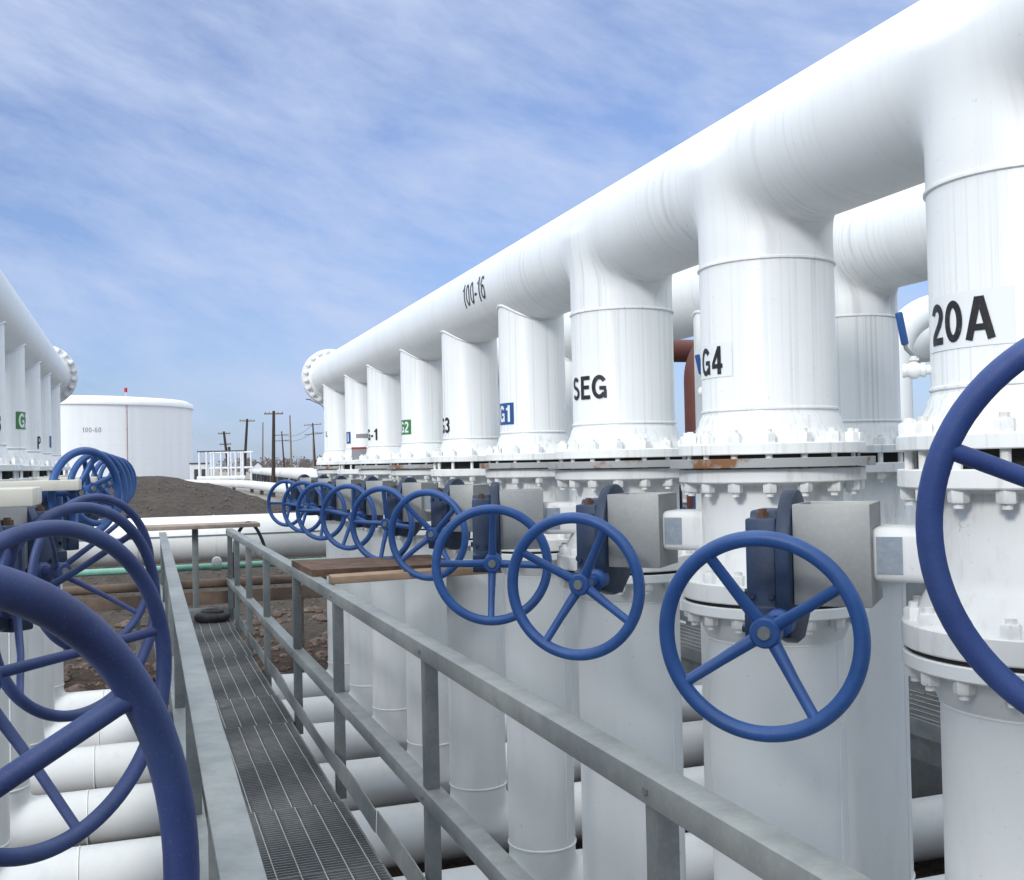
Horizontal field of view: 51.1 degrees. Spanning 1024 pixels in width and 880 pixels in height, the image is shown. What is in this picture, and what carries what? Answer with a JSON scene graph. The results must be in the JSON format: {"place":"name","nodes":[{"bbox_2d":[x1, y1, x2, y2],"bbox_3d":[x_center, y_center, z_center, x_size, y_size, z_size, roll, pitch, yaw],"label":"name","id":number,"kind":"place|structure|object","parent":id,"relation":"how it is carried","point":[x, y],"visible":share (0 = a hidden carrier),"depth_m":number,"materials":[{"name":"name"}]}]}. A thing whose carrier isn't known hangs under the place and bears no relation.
{"place":"outdoors","nodes":[
{"label":"outdoors","id":0,"kind":"place"},
{"bbox_2d":[233,555,234,608],"bbox_3d":[-3.310,1.697,12.701,0.100,0.720,0.090,-1,-1,-19],"label":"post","id":1,"kind":"object","parent":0,"point":[233,591],"visible":0.1,"depth_m":12.67,"materials":[{"name":"grey metal"}]},
{"bbox_2d":[233,521,265,595],"bbox_3d":[-3.146,1.467,12.913,0.042,0.981,0.555,-2,-1,32],"label":"hose","id":2,"kind":"object","parent":1,"relation":"attached to","point":[259,535],"visible":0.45,"depth_m":13.00,"materials":[{"name":"black"}]},
{"bbox_2d":[0,0,930,466],"label":"sky","id":3,"kind":"structure","parent":0,"point":[201,200],"materials":[{"name":"blue"}]},
{"bbox_2d":[63,454,944,878],"bbox_3d":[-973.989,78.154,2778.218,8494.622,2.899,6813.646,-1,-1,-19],"label":"ground","id":4,"kind":"structure","parent":0,"point":[315,628],"depth_m":20.45,"materials":[{"name":"soil"}]},
{"bbox_2d":[60,388,193,479],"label":"storage tank","id":5,"kind":"object","parent":4,"relation":"on","point":[143,436],"visible":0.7,"depth_m":191.05,"materials":[{"name":"metal"}]},
{"bbox_2d":[63,575,326,672],"bbox_3d":[-3.237,2.448,13.218,6.600,1.515,0.115,-1,-1,-19],"label":"pipe","id":6,"kind":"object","parent":4,"relation":"on","point":[205,598],"depth_m":13.02,"materials":[{"name":"brown metal"}]},
{"bbox_2d":[63,606,327,691],"bbox_3d":[-4.439,3.168,15.817,11.137,0.534,6.277,-1,-1,-19],"label":"rubble","id":7,"kind":"object","parent":4,"relation":"on","point":[322,641],"visible":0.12,"depth_m":16.36,"materials":[{"name":"stone"}]},
{"bbox_2d":[67,512,325,567],"bbox_3d":[-3.859,2.166,14.807,16.512,2.269,0.638,-1,-1,-19],"label":"insulated pipe","id":8,"kind":"object","parent":4,"relation":"on","point":[287,542],"visible":0.12,"depth_m":14.52,"materials":[{"name":"metal"}]},
{"bbox_2d":[189,463,208,479],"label":"control shed","id":9,"kind":"structure","parent":4,"relation":"on","point":[193,471],"depth_m":168.03,"materials":[{"name":"grey"}]},
{"bbox_2d":[194,469,197,479],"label":"window","id":10,"kind":"structure","parent":9,"relation":"in","point":[195,470],"depth_m":167.92,"materials":[{"name":"grey"}]},
{"bbox_2d":[73,557,325,655],"bbox_3d":[-3.544,2.362,13.634,10.700,1.777,0.120,-1,-1,-19],"label":"teal pipe","id":11,"kind":"object","parent":4,"relation":"on","point":[216,564],"visible":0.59,"depth_m":13.41,"materials":[{"name":"metal"}]},
{"bbox_2d":[75,481,326,623],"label":"gravel","id":12,"kind":"structure","parent":4,"relation":"on","point":[210,513],"depth_m":25.10,"materials":[{"name":"gravel"}]},
{"bbox_2d":[218,431,230,465],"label":"utility pole","id":13,"kind":"object","parent":4,"relation":"on","point":[225,444],"visible":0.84,"depth_m":166.87,"materials":[{"name":"brown wood"}]},
{"bbox_2d":[197,450,253,480],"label":"railing","id":14,"kind":"object","parent":4,"relation":"on","point":[229,468],"visible":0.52,"depth_m":149.81,"materials":[{"name":"grey metal"}]},
{"bbox_2d":[187,480,289,499],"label":"pipeline","id":15,"kind":"object","parent":4,"relation":"on","point":[262,487],"visible":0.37,"depth_m":109.97,"materials":[{"name":"grey metal"}]},
{"bbox_2d":[239,419,254,475],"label":"utility pole","id":16,"kind":"object","parent":4,"relation":"on","point":[245,443],"visible":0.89,"depth_m":164.93,"materials":[{"name":"brown wood"}]},
{"bbox_2d":[252,461,263,468],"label":"house","id":17,"kind":"structure","parent":4,"relation":"on","point":[256,464],"depth_m":293.39,"materials":[{"name":"grey"}]},
{"bbox_2d":[262,422,262,467],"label":"utility pole","id":18,"kind":"object","parent":4,"relation":"on","point":[262,444],"visible":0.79,"depth_m":219.58,"materials":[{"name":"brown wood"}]},
{"bbox_2d":[216,455,322,471],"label":"treeline","id":19,"kind":"object","parent":4,"relation":"on","point":[304,463],"visible":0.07,"depth_m":615.08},
{"bbox_2d":[264,411,282,482],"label":"utility pole","id":20,"kind":"object","parent":4,"relation":"on","point":[273,413],"visible":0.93,"depth_m":123.67,"materials":[{"name":"brown wood"}]},
{"bbox_2d":[275,431,288,467],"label":"utility pole","id":21,"kind":"object","parent":4,"relation":"on","point":[281,435],"visible":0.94,"depth_m":251.31,"materials":[{"name":"brown wood"}]},
{"bbox_2d":[248,469,317,483],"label":"pipeline","id":22,"kind":"object","parent":4,"relation":"on","point":[292,474],"visible":0.42,"depth_m":123.78,"materials":[{"name":"grey metal"}]},
{"bbox_2d":[256,468,316,483],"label":"pipeline","id":23,"kind":"object","parent":4,"relation":"on","point":[282,468],"visible":0.1,"depth_m":149.79,"materials":[{"name":"grey metal"}]},
{"bbox_2d":[154,606,425,879],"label":"walkway","id":24,"kind":"structure","parent":4,"relation":"on","point":[305,824],"depth_m":5.89,"materials":[{"name":"metal"}]},
{"bbox_2d":[192,529,198,618],"bbox_3d":[-3.720,1.640,12.659,0.880,1.188,0.090,-1,-1,-19],"label":"post","id":25,"kind":"object","parent":24,"relation":"attached to","point":[195,565],"visible":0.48,"depth_m":12.64,"materials":[{"name":"metal"}]},
{"bbox_2d":[145,521,259,530],"bbox_3d":[-3.684,1.022,12.716,1.300,0.045,0.520,-1,-1,-19],"label":"plank","id":26,"kind":"object","parent":25,"relation":"on","point":[165,527],"visible":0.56,"depth_m":12.54,"materials":[{"name":"beige wood"}]},
{"bbox_2d":[194,608,229,622],"bbox_3d":[-3.419,2.002,12.209,0.404,0.145,0.343,-1,-1,-19],"label":"rubber coil","id":27,"kind":"object","parent":24,"relation":"on","point":[214,615],"visible":1,"depth_m":12.10,"materials":[{"name":"black rubber"}]},
{"bbox_2d":[159,532,266,879],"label":"handrail","id":28,"kind":"object","parent":24,"relation":"attached to","point":[228,848],"visible":0.82,"depth_m":3.11,"materials":[{"name":"metal"}]},
{"bbox_2d":[226,528,871,879],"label":"handrail","id":29,"kind":"object","parent":24,"relation":"attached to","point":[672,800],"visible":0.88,"depth_m":3.62,"materials":[{"name":"metal"}]},
{"bbox_2d":[292,554,444,575],"bbox_3d":[-0.955,0.867,7.448,1.020,0.042,0.800,0,-1,-21],"label":"wooden board","id":30,"kind":"object","parent":29,"relation":"on","point":[319,567],"visible":0.84,"depth_m":7.24,"materials":[{"name":"beige wood"}]},
{"bbox_2d":[329,567,501,583],"bbox_3d":[-0.567,0.829,6.654,1.120,0.045,0.170,-2,-1,-17],"label":"wooden board","id":31,"kind":"object","parent":29,"relation":"on","point":[360,577],"visible":0.49,"depth_m":6.52,"materials":[{"name":"beige wood"}]},
{"bbox_2d":[289,415,291,467],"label":"utility pole","id":32,"kind":"object","parent":4,"relation":"on","point":[290,441],"visible":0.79,"depth_m":179.67,"materials":[{"name":"brown wood"}]},
{"bbox_2d":[304,423,321,465],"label":"utility pole","id":33,"kind":"object","parent":4,"relation":"on","point":[312,424],"visible":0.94,"depth_m":229.02,"materials":[{"name":"brown wood"}]},
{"bbox_2d":[0,540,704,879],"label":"cross pipe","id":34,"kind":"object","parent":4,"relation":"on","point":[477,784],"visible":0.24,"depth_m":7.56,"materials":[{"name":"white metal"}]},
{"bbox_2d":[0,451,126,550],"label":"gate valve","id":35,"kind":"object","parent":34,"relation":"on","point":[90,487],"visible":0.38,"depth_m":7.05,"materials":[{"name":"white paint"}]},
{"bbox_2d":[350,448,488,558],"bbox_3d":[-0.570,0.480,7.884,1.193,0.813,0.600,-2,-1,17],"label":"gate valve","id":36,"kind":"object","parent":34,"relation":"on","point":[408,525],"visible":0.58,"depth_m":7.78,"materials":[{"name":"white paint"}]},
{"bbox_2d":[679,485,695,508],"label":"gate valve","id":37,"kind":"object","parent":34,"relation":"on","point":[681,501],"visible":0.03,"depth_m":8.66,"materials":[{"name":"metal"}]},
{"bbox_2d":[497,183,927,452],"bbox_3d":[1.486,-0.625,6.813,0.700,1.448,15.035,-1,-1,-19],"label":"manifold header","id":38,"kind":"object","parent":37,"relation":"on","point":[880,251],"visible":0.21,"depth_m":5.57,"materials":[{"name":"white paint"}]},
{"bbox_2d":[8,530,703,847],"bbox_3d":[0.059,1.874,9.250,11.000,2.284,0.600,-1,-1,-19],"label":"cross pipe","id":39,"kind":"object","parent":4,"relation":"on","point":[35,819],"visible":0.16,"depth_m":8.64,"materials":[{"name":"white metal"}]},
{"bbox_2d":[10,454,131,523],"bbox_3d":[-3.542,0.491,8.113,0.790,0.765,1.239,-2,-1,39],"label":"gate valve","id":40,"kind":"object","parent":39,"relation":"on","point":[24,475],"visible":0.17,"depth_m":8.16,"materials":[{"name":"white paint"}]},
{"bbox_2d":[320,451,442,550],"bbox_3d":[-0.966,0.513,9.111,1.206,0.813,0.670,-2,-1,21],"label":"gate valve","id":41,"kind":"object","parent":39,"relation":"on","point":[371,508],"visible":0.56,"depth_m":8.97,"materials":[{"name":"white paint"}]},
{"bbox_2d":[28,526,702,794],"bbox_3d":[-0.397,1.909,10.548,11.000,2.284,0.600,-1,-1,-19],"label":"cross pipe","id":42,"kind":"object","parent":4,"relation":"on","point":[90,767],"visible":0.11,"depth_m":9.95,"materials":[{"name":"white metal"}]},
{"bbox_2d":[29,456,134,526],"bbox_3d":[-4.021,0.527,9.435,0.723,0.765,1.246,-2,-1,39],"label":"gate valve","id":43,"kind":"object","parent":42,"relation":"on","point":[98,465],"visible":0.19,"depth_m":9.55,"materials":[{"name":"white paint"}]},
{"bbox_2d":[296,454,398,540],"bbox_3d":[-1.428,0.548,10.392,1.206,0.813,0.670,-2,-1,17],"label":"gate valve","id":44,"kind":"object","parent":42,"relation":"on","point":[340,500],"visible":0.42,"depth_m":10.24,"materials":[{"name":"white paint"}]},
{"bbox_2d":[54,498,686,709],"bbox_3d":[-1.240,1.976,12.947,11.000,2.284,0.600,-1,-1,-19],"label":"cross pipe","id":45,"kind":"object","parent":4,"relation":"on","point":[63,700],"visible":0.08,"depth_m":12.36,"materials":[{"name":"white metal"}]},
{"bbox_2d":[60,463,98,517],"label":"gate valve","id":46,"kind":"object","parent":45,"relation":"on","point":[66,472],"visible":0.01,"depth_m":11.64,"materials":[{"name":"white paint"}]},
{"bbox_2d":[267,457,338,526],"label":"gate valve","id":47,"kind":"object","parent":45,"relation":"on","point":[329,471],"visible":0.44,"depth_m":12.68,"materials":[{"name":"white paint"}]},
{"bbox_2d":[43,519,701,747],"bbox_3d":[-0.785,1.940,11.652,11.000,2.284,0.600,-1,-1,-19],"label":"cross pipe","id":48,"kind":"object","parent":4,"relation":"on","point":[318,709],"visible":0.07,"depth_m":11.17,"materials":[{"name":"white metal"}]},
{"bbox_2d":[44,457,136,519],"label":"gate valve","id":49,"kind":"object","parent":48,"relation":"on","point":[100,475],"visible":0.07,"depth_m":10.75,"materials":[{"name":"white paint"}]},
{"bbox_2d":[282,455,363,532],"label":"gate valve","id":50,"kind":"object","parent":48,"relation":"on","point":[313,498],"visible":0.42,"depth_m":11.39,"materials":[{"name":"white paint"}]},
{"bbox_2d":[392,553,943,879],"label":"cross pipe","id":51,"kind":"object","parent":4,"relation":"on","point":[542,840],"visible":0.33,"depth_m":6.38,"materials":[{"name":"white metal"}]},
{"bbox_2d":[0,447,121,561],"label":"gate valve","id":52,"kind":"object","parent":51,"relation":"on","point":[55,489],"visible":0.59,"depth_m":5.84,"materials":[{"name":"white paint"}]},
{"bbox_2d":[388,444,570,580],"bbox_3d":[-0.108,0.445,6.671,1.206,0.813,0.670,-2,-1,21],"label":"gate valve","id":53,"kind":"object","parent":51,"relation":"on","point":[451,500],"visible":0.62,"depth_m":6.48,"materials":[{"name":"white paint"}]},
{"bbox_2d":[301,0,1023,464],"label":"manifold header","id":54,"kind":"object","parent":53,"relation":"on","point":[743,206],"visible":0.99,"depth_m":3.93,"materials":[{"name":"white paint"}]},
{"bbox_2d":[696,490,701,508],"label":"gate valve","id":55,"kind":"object","parent":51,"relation":"on","point":[698,502],"depth_m":6.97,"materials":[{"name":"white paint"}]},
{"bbox_3d":[4.546,0.338,8.126,0.600,0.551,0.600,-1,-1,-19],"label":"pipe spool","id":56,"kind":"object","parent":51,"relation":"on","visible":0},
{"bbox_2d":[912,328,929,362],"bbox_3d":[4.585,-0.666,7.978,0.700,1.448,9.975,-1,-1,-19],"label":"manifold header","id":57,"kind":"object","parent":56,"relation":"on","point":[921,347],"depth_m":9.76,"materials":[{"name":"white paint"}]},
{"bbox_2d":[686,622,700,627],"bbox_3d":[2.521,2.080,13.923,0.400,2.198,0.400,-1,-1,-19],"label":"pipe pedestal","id":58,"kind":"object","parent":4,"relation":"on","point":[698,626],"depth_m":13.81,"materials":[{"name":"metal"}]},
{"bbox_2d":[684,345,695,508],"bbox_3d":[3.076,-0.281,14.414,2.126,2.515,0.627,0,-1,-36],"label":"red pipe","id":59,"kind":"object","parent":58,"relation":"on","point":[689,399],"visible":0.09,"depth_m":13.86,"materials":[{"name":"red metal"}]},
{"bbox_2d":[557,573,944,879],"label":"cross pipe","id":60,"kind":"object","parent":4,"relation":"on","point":[630,695],"visible":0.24,"depth_m":5.22,"materials":[{"name":"white metal"}]},
{"bbox_2d":[0,493,154,649],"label":"gate valve","id":61,"kind":"object","parent":60,"relation":"on","point":[41,560],"visible":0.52,"depth_m":4.75,"materials":[{"name":"white paint"}]},
{"bbox_2d":[431,438,696,625],"bbox_3d":[0.278,0.431,5.332,1.360,0.854,0.770,-1,-1,-4],"label":"gate valve","id":62,"kind":"object","parent":60,"relation":"on","point":[505,519],"visible":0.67,"depth_m":5.08,"materials":[{"name":"white paint"}]},
{"bbox_2d":[843,434,918,524],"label":"gate valve","id":63,"kind":"object","parent":60,"relation":"on","point":[882,487],"visible":0.11,"depth_m":5.55,"materials":[{"name":"metal"}]},
{"bbox_2d":[682,597,869,879],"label":"cross pipe","id":64,"kind":"object","parent":4,"relation":"on","point":[798,788],"visible":0.32,"depth_m":3.89,"materials":[{"name":"white metal"}]},
{"bbox_2d":[0,486,160,721],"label":"gate valve","id":65,"kind":"object","parent":64,"relation":"on","point":[19,497],"visible":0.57,"depth_m":3.40,"materials":[{"name":"white paint"}]},
{"bbox_2d":[507,427,875,660],"bbox_3d":[0.728,0.399,4.228,1.360,0.854,0.770,-2,-1,21],"label":"gate valve","id":66,"kind":"object","parent":64,"relation":"on","point":[621,536],"visible":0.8,"depth_m":4.01,"materials":[{"name":"white paint"}]},
{"bbox_2d":[680,610,941,767],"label":"walkway","id":67,"kind":"structure","parent":4,"relation":"on","point":[925,728],"depth_m":7.30,"materials":[{"name":"metal"}]},
{"bbox_2d":[906,583,942,798],"bbox_3d":[3.287,1.964,8.968,0.400,2.198,0.400,-1,-1,-19],"label":"pipe pedestal","id":68,"kind":"object","parent":4,"relation":"on","point":[926,779],"visible":0.02,"depth_m":8.77,"materials":[{"name":"metal"}]},
{"bbox_2d":[899,295,928,524],"bbox_3d":[4.118,-0.203,9.050,2.212,2.100,0.458,-1,-1,-3],"label":"white pipe bend","id":69,"kind":"object","parent":68,"relation":"on","point":[916,315],"visible":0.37,"depth_m":8.91,"materials":[{"name":"paint"}]},
{"bbox_2d":[902,644,1023,879],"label":"cross pipe","id":70,"kind":"object","parent":4,"relation":"on","point":[982,741],"visible":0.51,"depth_m":2.77,"materials":[{"name":"white metal"}]},
{"bbox_2d":[0,520,171,866],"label":"gate valve","id":71,"kind":"object","parent":70,"relation":"on","point":[12,539],"visible":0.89,"depth_m":2.31,"materials":[{"name":"white paint"}]},
{"bbox_2d":[659,412,1023,742],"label":"gate valve","id":72,"kind":"object","parent":70,"relation":"on","point":[805,559],"visible":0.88,"depth_m":2.86,"materials":[{"name":"white paint"}]},
{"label":"cross pipe","id":73,"kind":"object","parent":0,"visible":0},
{"bbox_2d":[0,565,199,879],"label":"gate valve","id":74,"kind":"object","parent":73,"relation":"on","point":[97,643],"visible":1,"depth_m":0.99,"materials":[{"name":"white paint"}]},
{"bbox_2d":[0,269,77,470],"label":"manifold header","id":75,"kind":"object","parent":74,"relation":"attached to","point":[38,377],"visible":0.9,"depth_m":8.34,"materials":[{"name":"white paint"}]},
{"bbox_2d":[915,338,1023,713],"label":"gate valve","id":76,"kind":"object","parent":73,"relation":"on","point":[948,449],"visible":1,"depth_m":1.74,"materials":[{"name":"white paint"}]},
{"bbox_3d":[1.818,1.014,15.667,0.240,4.329,0.240,-1,-1,-19],"label":"pipe pedestal","id":77,"kind":"object","parent":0,"visible":0},
{"bbox_2d":[673,340,693,361],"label":"red pipe","id":78,"kind":"object","parent":77,"relation":"on","point":[682,349],"depth_m":15.83,"materials":[{"name":"red metal"}]}
]}

